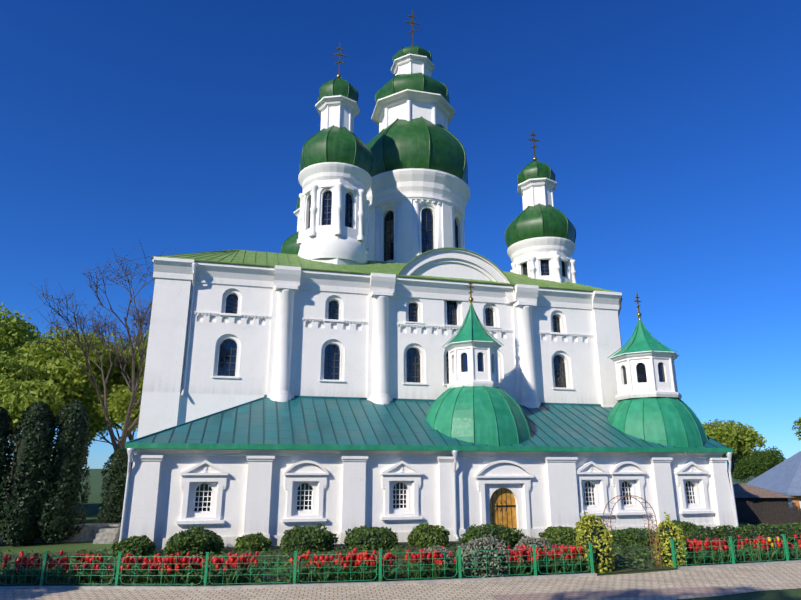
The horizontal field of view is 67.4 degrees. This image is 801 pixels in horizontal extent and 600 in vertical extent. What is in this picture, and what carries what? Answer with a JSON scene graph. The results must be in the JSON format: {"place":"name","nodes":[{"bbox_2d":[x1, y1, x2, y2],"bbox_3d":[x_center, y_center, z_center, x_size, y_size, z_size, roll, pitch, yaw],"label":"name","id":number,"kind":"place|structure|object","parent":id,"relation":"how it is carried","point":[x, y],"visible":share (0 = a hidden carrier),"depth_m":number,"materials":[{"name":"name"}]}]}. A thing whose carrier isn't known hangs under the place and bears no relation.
{"place":"outdoors","nodes":[
{"label":"outdoors","id":0,"kind":"place"},
{"bbox_2d":[300,179,366,273],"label":"trim","id":1,"kind":"structure","parent":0,"point":[321,230],"depth_m":32.86,"materials":[{"name":"paint"}]},
{"bbox_2d":[0,560,800,599],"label":"paved path","id":2,"kind":"structure","parent":0,"point":[687,582],"depth_m":14.15,"materials":[{"name":"grey stone"}]},
{"bbox_2d":[0,538,800,585],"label":"flower bed soil","id":3,"kind":"structure","parent":0,"point":[291,553],"depth_m":17.74,"materials":[{"name":"brown soil"}]},
{"bbox_2d":[110,535,155,556],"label":"bush","id":4,"kind":"object","parent":3,"relation":"on","point":[142,545],"visible":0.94,"depth_m":19.54,"materials":[{"name":"green plant"}]},
{"bbox_2d":[164,525,223,555],"bbox_3d":[-6.911,8.190,20.244,1.935,1.126,1.990,4,-16,-14],"label":"bush","id":5,"kind":"object","parent":3,"relation":"on","point":[198,540],"visible":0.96,"depth_m":19.71,"materials":[{"name":"green plant"}]},
{"bbox_2d":[234,532,271,551],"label":"bush","id":6,"kind":"object","parent":3,"relation":"on","point":[256,542],"visible":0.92,"depth_m":20.62,"materials":[{"name":"green plant"}]},
{"bbox_2d":[280,523,338,552],"bbox_3d":[-3.212,8.447,21.145,2.044,1.113,1.950,4,-16,-14],"label":"bush","id":7,"kind":"object","parent":3,"relation":"on","point":[311,538],"visible":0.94,"depth_m":20.65,"materials":[{"name":"green plant"}]},
{"bbox_2d":[343,525,397,549],"bbox_3d":[-1.046,8.657,21.660,2.052,0.951,2.000,4,-16,-14],"label":"bush","id":8,"kind":"object","parent":3,"relation":"on","point":[363,537],"visible":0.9,"depth_m":21.15,"materials":[{"name":"green plant"}]},
{"bbox_2d":[0,534,800,585],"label":"tulips","id":9,"kind":"object","parent":3,"relation":"on","point":[352,558],"visible":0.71,"depth_m":15.18,"materials":[{"name":"red plant"}]},
{"bbox_2d":[0,534,800,585],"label":"garden fence","id":10,"kind":"object","parent":3,"relation":"on","point":[535,568],"visible":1,"depth_m":14.91,"materials":[{"name":"metal"}]},
{"bbox_2d":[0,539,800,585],"bbox_3d":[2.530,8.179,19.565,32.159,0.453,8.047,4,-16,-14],"label":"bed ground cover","id":11,"kind":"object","parent":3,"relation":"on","point":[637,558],"visible":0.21,"depth_m":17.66,"materials":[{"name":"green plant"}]},
{"bbox_2d":[407,522,449,546],"bbox_3d":[1.035,8.757,22.187,1.590,1.060,1.579,4,-16,-14],"label":"bush","id":12,"kind":"object","parent":3,"relation":"on","point":[427,535],"visible":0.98,"depth_m":21.78,"materials":[{"name":"green plant"}]},
{"bbox_2d":[424,545,453,576],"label":"lavender shrub","id":13,"kind":"object","parent":3,"relation":"on","point":[439,548],"visible":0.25,"depth_m":15.87,"materials":[{"name":"grey plant"}]},
{"bbox_2d":[455,534,511,577],"bbox_3d":[2.269,7.037,16.236,1.526,1.295,1.557,4,-16,-14],"label":"lavender shrub","id":14,"kind":"object","parent":3,"relation":"on","point":[484,543],"visible":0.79,"depth_m":15.83,"materials":[{"name":"grey plant"}]},
{"bbox_2d":[459,523,526,548],"bbox_3d":[3.195,8.528,21.338,2.394,1.126,2.292,4,-16,-14],"label":"bush","id":15,"kind":"object","parent":3,"relation":"on","point":[511,536],"visible":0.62,"depth_m":20.87,"materials":[{"name":"green plant"}]},
{"bbox_2d":[511,543,544,571],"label":"lavender shrub","id":16,"kind":"object","parent":3,"relation":"on","point":[528,545],"visible":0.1,"depth_m":16.71,"materials":[{"name":"grey plant"}]},
{"bbox_2d":[515,535,551,556],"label":"lavender shrub","id":17,"kind":"object","parent":3,"relation":"on","point":[538,543],"visible":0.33,"depth_m":18.55,"materials":[{"name":"grey plant"}]},
{"bbox_2d":[538,526,579,543],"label":"bush","id":18,"kind":"object","parent":3,"relation":"on","point":[568,535],"visible":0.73,"depth_m":22.78,"materials":[{"name":"green plant"}]},
{"bbox_2d":[574,511,614,572],"bbox_3d":[5.471,7.013,16.912,1.105,2.053,1.068,4,-16,-14],"label":"yellow shrub","id":19,"kind":"object","parent":3,"relation":"on","point":[596,534],"visible":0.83,"depth_m":16.68,"materials":[{"name":"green plant"}]},
{"bbox_2d":[603,495,661,569],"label":"garden arch","id":20,"kind":"structure","parent":3,"relation":"on","point":[610,521],"depth_m":17.45,"materials":[{"name":"metal"}]},
{"bbox_2d":[610,527,656,545],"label":"bush","id":21,"kind":"object","parent":3,"relation":"on","point":[631,535],"visible":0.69,"depth_m":22.50,"materials":[{"name":"green plant"}]},
{"bbox_2d":[653,512,686,567],"bbox_3d":[7.932,7.245,17.699,0.908,1.876,0.913,4,-16,-14],"label":"yellow shrub","id":22,"kind":"object","parent":3,"relation":"on","point":[667,531],"visible":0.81,"depth_m":17.48,"materials":[{"name":"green plant"}]},
{"bbox_2d":[671,520,697,537],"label":"bush","id":23,"kind":"object","parent":3,"relation":"on","point":[685,527],"visible":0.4,"depth_m":24.18,"materials":[{"name":"green plant"}]},
{"bbox_2d":[0,469,800,599],"bbox_3d":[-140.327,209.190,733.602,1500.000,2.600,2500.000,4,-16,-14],"label":"ground","id":24,"kind":"structure","parent":0,"point":[95,479],"depth_m":21.68,"materials":[{"name":"green plant"}]},
{"bbox_2d":[0,406,15,523],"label":"thuja","id":25,"kind":"object","parent":24,"relation":"on","point":[5,426],"visible":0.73,"depth_m":22.62,"materials":[{"name":"green plant"}]},
{"bbox_2d":[6,436,19,499],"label":"tree","id":26,"kind":"object","parent":24,"relation":"on","point":[12,462],"depth_m":54.93,"materials":[{"name":"green plant"}]},
{"bbox_2d":[0,401,55,545],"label":"thuja","id":27,"kind":"object","parent":24,"relation":"on","point":[25,493],"visible":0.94,"depth_m":22.46,"materials":[{"name":"green plant"}]},
{"bbox_2d":[0,373,65,437],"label":"tree","id":28,"kind":"object","parent":24,"relation":"on","point":[18,398],"visible":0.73,"depth_m":27.93,"materials":[{"name":"green plant"}]},
{"bbox_2d":[0,302,86,422],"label":"tree","id":29,"kind":"object","parent":24,"relation":"on","point":[14,334],"visible":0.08,"depth_m":40.15,"materials":[{"name":"green plant"}]},
{"bbox_2d":[0,350,90,421],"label":"tree","id":30,"kind":"object","parent":24,"relation":"on","point":[13,367],"visible":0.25,"depth_m":33.24,"materials":[{"name":"green plant"}]},
{"bbox_2d":[0,523,120,543],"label":"stone wall","id":31,"kind":"structure","parent":24,"relation":"on","point":[102,533],"depth_m":23.44,"materials":[{"name":"grey stone"}]},
{"bbox_2d":[36,400,91,543],"bbox_3d":[-13.063,6.628,23.530,1.947,5.438,2.006,4,-16,-14],"label":"thuja","id":32,"kind":"object","parent":24,"relation":"on","point":[70,451],"visible":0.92,"depth_m":23.17,"materials":[{"name":"green plant"}]},
{"bbox_2d":[14,326,145,429],"bbox_3d":[-19.097,7.407,37.664,9.241,11.745,9.132,4,-16,-14],"label":"tree","id":33,"kind":"object","parent":24,"relation":"on","point":[39,354],"visible":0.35,"depth_m":35.87,"materials":[{"name":"green plant"}]},
{"bbox_2d":[26,240,157,522],"bbox_3d":[-13.783,4.825,32.971,10.891,14.218,12.458,4,-16,-14],"label":"bare tree","id":34,"kind":"object","parent":24,"relation":"on","point":[127,427],"visible":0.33,"depth_m":31.01,"materials":[{"name":"brown plant"}]},
{"bbox_2d":[76,377,143,454],"bbox_3d":[-15.003,8.366,35.554,6.656,8.761,7.751,-6,-17,21],"label":"tree","id":35,"kind":"object","parent":24,"relation":"on","point":[118,401],"visible":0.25,"depth_m":33.90,"materials":[{"name":"green plant"}]},
{"bbox_2d":[77,330,148,452],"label":"tree","id":36,"kind":"object","parent":24,"relation":"on","point":[145,343],"depth_m":45.43,"materials":[{"name":"green plant"}]},
{"bbox_2d":[94,424,133,439],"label":"tree","id":37,"kind":"object","parent":24,"relation":"on","point":[103,431],"depth_m":57.04,"materials":[{"name":"green plant"}]},
{"bbox_2d":[96,446,132,522],"bbox_3d":[-13.234,8.742,28.021,1.616,3.782,1.517,4,-16,-14],"label":"thuja","id":38,"kind":"object","parent":24,"relation":"on","point":[114,487],"visible":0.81,"depth_m":27.62,"materials":[{"name":"green plant"}]},
{"bbox_2d":[177,283,599,424],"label":"church walls","id":39,"kind":"structure","parent":24,"relation":"on","point":[205,393],"depth_m":29.43,"materials":[{"name":"white paint"}]},
{"bbox_2d":[294,208,299,231],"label":"tower","id":40,"kind":"structure","parent":39,"relation":"on","point":[297,212],"depth_m":43.24,"materials":[{"name":"white paint"}]},
{"bbox_2d":[280,198,299,253],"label":"tower domes","id":41,"kind":"structure","parent":40,"relation":"on","point":[290,245],"depth_m":41.42,"materials":[{"name":"green metal"}]},
{"bbox_2d":[297,95,371,263],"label":"tower","id":42,"kind":"structure","parent":39,"relation":"on","point":[339,111],"depth_m":33.11,"materials":[{"name":"white paint"}]},
{"bbox_2d":[308,191,351,228],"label":"tower windows","id":43,"kind":"structure","parent":42,"relation":"attached to","point":[327,207],"depth_m":33.08,"materials":[{"name":"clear glass"}]},
{"bbox_2d":[300,77,372,173],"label":"domes","id":44,"kind":"structure","parent":42,"relation":"on","point":[333,143],"depth_m":33.80,"materials":[{"name":"green metal"}]},
{"bbox_2d":[333,43,345,77],"bbox_3d":[-3.783,-14.783,37.131,0.858,2.600,0.304,4,-16,-14],"label":"cross","id":45,"kind":"object","parent":44,"relation":"on","point":[339,54],"visible":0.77,"depth_m":37.15,"materials":[{"name":"gold metal"}]},
{"bbox_2d":[137,262,620,437],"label":"pilasters","id":46,"kind":"object","parent":39,"relation":"attached to","point":[160,398],"visible":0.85,"depth_m":28.87,"materials":[{"name":"white paint"}]},
{"bbox_2d":[151,247,620,301],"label":"roof","id":47,"kind":"structure","parent":39,"relation":"on","point":[256,258],"depth_m":31.36,"materials":[{"name":"green metal"}]},
{"bbox_2d":[152,249,621,309],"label":"cornice","id":48,"kind":"structure","parent":39,"relation":"attached to","point":[247,275],"depth_m":30.94,"materials":[{"name":"white paint"}]},
{"bbox_2d":[217,294,565,387],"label":"windows","id":49,"kind":"structure","parent":39,"relation":"attached to","point":[227,357],"depth_m":30.13,"materials":[{"name":"glass"}]},
{"bbox_2d":[192,311,593,389],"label":"decorative molding","id":50,"kind":"structure","parent":39,"relation":"attached to","point":[416,324],"depth_m":29.87,"materials":[{"name":"white paint"}]},
{"bbox_2d":[366,54,469,262],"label":"tower","id":51,"kind":"structure","parent":39,"relation":"on","point":[447,190],"depth_m":38.34,"materials":[{"name":"white paint"}]},
{"bbox_2d":[367,46,467,184],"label":"domes","id":52,"kind":"structure","parent":51,"relation":"on","point":[420,142],"depth_m":38.75,"materials":[{"name":"green metal"}]},
{"bbox_2d":[405,10,419,45],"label":"cross","id":53,"kind":"object","parent":52,"relation":"on","point":[412,23],"visible":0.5,"depth_m":44.74,"materials":[{"name":"gold metal"}]},
{"bbox_2d":[384,209,457,260],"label":"tower windows","id":54,"kind":"structure","parent":51,"relation":"attached to","point":[427,229],"depth_m":37.37,"materials":[{"name":"black glass"}]},
{"bbox_2d":[507,178,575,285],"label":"tower","id":55,"kind":"structure","parent":39,"relation":"on","point":[534,191],"depth_m":35.82,"materials":[{"name":"white paint"}]},
{"bbox_2d":[504,160,575,247],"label":"domes","id":56,"kind":"structure","parent":55,"relation":"on","point":[538,220],"depth_m":36.04,"materials":[{"name":"green metal"}]},
{"bbox_2d":[528,130,538,160],"bbox_3d":[8.681,-10.041,39.053,0.759,2.300,0.304,4,-16,-14],"label":"cross","id":57,"kind":"object","parent":56,"relation":"on","point":[533,140],"visible":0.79,"depth_m":39.07,"materials":[{"name":"gold metal"}]},
{"bbox_2d":[523,260,564,276],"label":"tower windows","id":58,"kind":"structure","parent":55,"relation":"attached to","point":[544,264],"depth_m":35.39,"materials":[{"name":"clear glass"}]},
{"bbox_2d":[618,297,621,348],"bbox_3d":[12.189,3.724,32.511,0.320,7.976,0.458,4,-16,-14],"label":"drainpipe","id":59,"kind":"object","parent":39,"relation":"attached to","point":[620,300],"visible":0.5,"depth_m":33.35,"materials":[{"name":"grey metal"}]},
{"bbox_2d":[155,455,715,537],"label":"annex walls","id":60,"kind":"structure","parent":24,"relation":"on","point":[170,502],"depth_m":23.51,"materials":[{"name":"white paint"}]},
{"bbox_2d":[118,449,735,548],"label":"pilasters","id":61,"kind":"object","parent":60,"relation":"attached to","point":[561,486],"visible":0.62,"depth_m":23.57,"materials":[{"name":"white paint"}]},
{"bbox_2d":[126,395,728,447],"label":"roof","id":62,"kind":"structure","parent":60,"relation":"on","point":[327,420],"depth_m":25.85,"materials":[{"name":"green metal"}]},
{"bbox_2d":[125,443,733,452],"bbox_3d":[2.054,6.648,26.616,25.600,0.200,5.100,4,-16,-14],"label":"gutter","id":63,"kind":"object","parent":62,"relation":"attached to","point":[375,447],"visible":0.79,"depth_m":23.70,"materials":[{"name":"green metal"}]},
{"bbox_2d":[425,303,531,445],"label":"turret roofs","id":64,"kind":"structure","parent":62,"relation":"on","point":[492,415],"depth_m":25.80,"materials":[{"name":"green metal"}]},
{"bbox_2d":[467,280,473,303],"bbox_3d":[3.412,-0.346,29.138,0.334,1.250,0.247,16,-22,-45],"label":"cross","id":65,"kind":"object","parent":64,"relation":"on","point":[471,299],"visible":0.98,"depth_m":29.12,"materials":[{"name":"gold metal"}]},
{"bbox_2d":[450,349,496,382],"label":"turret wall","id":66,"kind":"structure","parent":64,"relation":"on","point":[478,375],"depth_m":27.37,"materials":[{"name":"white paint"}]},
{"bbox_2d":[445,340,500,388],"bbox_3d":[3.412,3.159,28.158,2.492,2.070,2.492,4,-16,-14],"label":"turret","id":67,"kind":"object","parent":66,"relation":"attached to","point":[472,346],"depth_m":27.35,"materials":[{"name":"white paint"}]},
{"bbox_2d":[462,352,491,371],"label":"windows","id":68,"kind":"structure","parent":66,"relation":"in","point":[479,359],"depth_m":27.42,"materials":[{"name":"glass"}]},
{"bbox_2d":[119,263,738,541],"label":"drainpipes","id":69,"kind":"object","parent":60,"relation":"on","point":[130,452],"visible":0.77,"depth_m":24.05,"materials":[{"name":"white metal"}]},
{"bbox_2d":[176,460,713,537],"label":"window surrounds","id":70,"kind":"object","parent":60,"relation":"attached to","point":[205,471],"depth_m":24.35,"materials":[{"name":"white paint"}]},
{"bbox_2d":[193,481,696,512],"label":"annex windows","id":71,"kind":"structure","parent":60,"relation":"in","point":[203,498],"depth_m":23.78,"materials":[{"name":"black glass"}]},
{"bbox_2d":[490,488,516,528],"bbox_3d":[4.188,8.897,24.670,1.230,2.280,0.120,4,-16,-14],"label":"annex door","id":72,"kind":"structure","parent":60,"relation":"in","point":[502,506],"depth_m":24.76,"materials":[{"name":"wood"}]},
{"bbox_2d":[607,318,707,447],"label":"turret roofs","id":73,"kind":"structure","parent":60,"relation":"on","point":[671,421],"depth_m":27.93,"materials":[{"name":"green metal"}]},
{"bbox_2d":[634,294,641,319],"bbox_3d":[12.287,0.356,31.040,0.387,1.400,0.251,-4,-16,15],"label":"cross","id":74,"kind":"object","parent":73,"relation":"on","point":[639,314],"visible":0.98,"depth_m":31.00,"materials":[{"name":"gold metal"}]},
{"bbox_2d":[617,358,675,393],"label":"turret wall","id":75,"kind":"structure","parent":73,"relation":"on","point":[666,385],"depth_m":29.02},
{"bbox_2d":[623,363,664,384],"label":"windows","id":76,"kind":"structure","parent":75,"relation":"in","point":[641,372],"depth_m":29.12,"materials":[{"name":"glass"}]},
{"bbox_2d":[610,351,681,400],"bbox_3d":[12.287,3.901,30.050,3.013,2.200,3.013,4,-16,-14],"label":"turret","id":77,"kind":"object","parent":75,"relation":"attached to","point":[671,357],"depth_m":29.03,"materials":[{"name":"white paint"}]},
{"bbox_2d":[702,419,766,480],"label":"tree","id":78,"kind":"object","parent":24,"relation":"on","point":[741,439],"visible":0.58,"depth_m":41.41,"materials":[{"name":"green plant"}]},
{"bbox_2d":[684,521,800,549],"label":"hedge","id":79,"kind":"object","parent":24,"relation":"on","point":[703,533],"visible":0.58,"depth_m":21.52,"materials":[{"name":"green plant"}]},
{"bbox_2d":[732,446,785,482],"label":"tree","id":80,"kind":"object","parent":24,"relation":"on","point":[756,463],"visible":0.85,"depth_m":98.92,"materials":[{"name":"green plant"}]},
{"bbox_2d":[730,483,800,524],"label":"outbuilding","id":81,"kind":"structure","parent":24,"relation":"on","point":[756,505],"depth_m":33.66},
{"bbox_2d":[746,451,800,521],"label":"house","id":82,"kind":"structure","parent":24,"relation":"on","point":[784,477],"depth_m":50.71,"materials":[{"name":"brick"}]},
{"bbox_2d":[792,417,800,440],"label":"tree","id":83,"kind":"object","parent":24,"relation":"on","point":[798,421],"visible":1,"depth_m":33.49,"materials":[{"name":"green plant"}]},
{"bbox_2d":[0,0,800,468],"label":"sky","id":84,"kind":"structure","parent":0,"point":[668,131],"materials":[{"name":"blue"}]},
{"bbox_2d":[366,194,462,262],"bbox_3d":[0.893,-2.095,39.621,6.600,7.900,6.600,4,-16,-14],"label":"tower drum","id":85,"kind":"object","parent":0,"point":[419,206],"visible":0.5,"depth_m":37.32,"materials":[{"name":"paint"}]},
{"bbox_2d":[513,251,572,289],"bbox_3d":[8.681,-0.699,36.443,3.723,3.500,3.723,4,-16,-14],"label":"tower drum","id":86,"kind":"object","parent":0,"point":[552,273],"visible":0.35,"depth_m":35.20,"materials":[{"name":"paint"}]}
]}

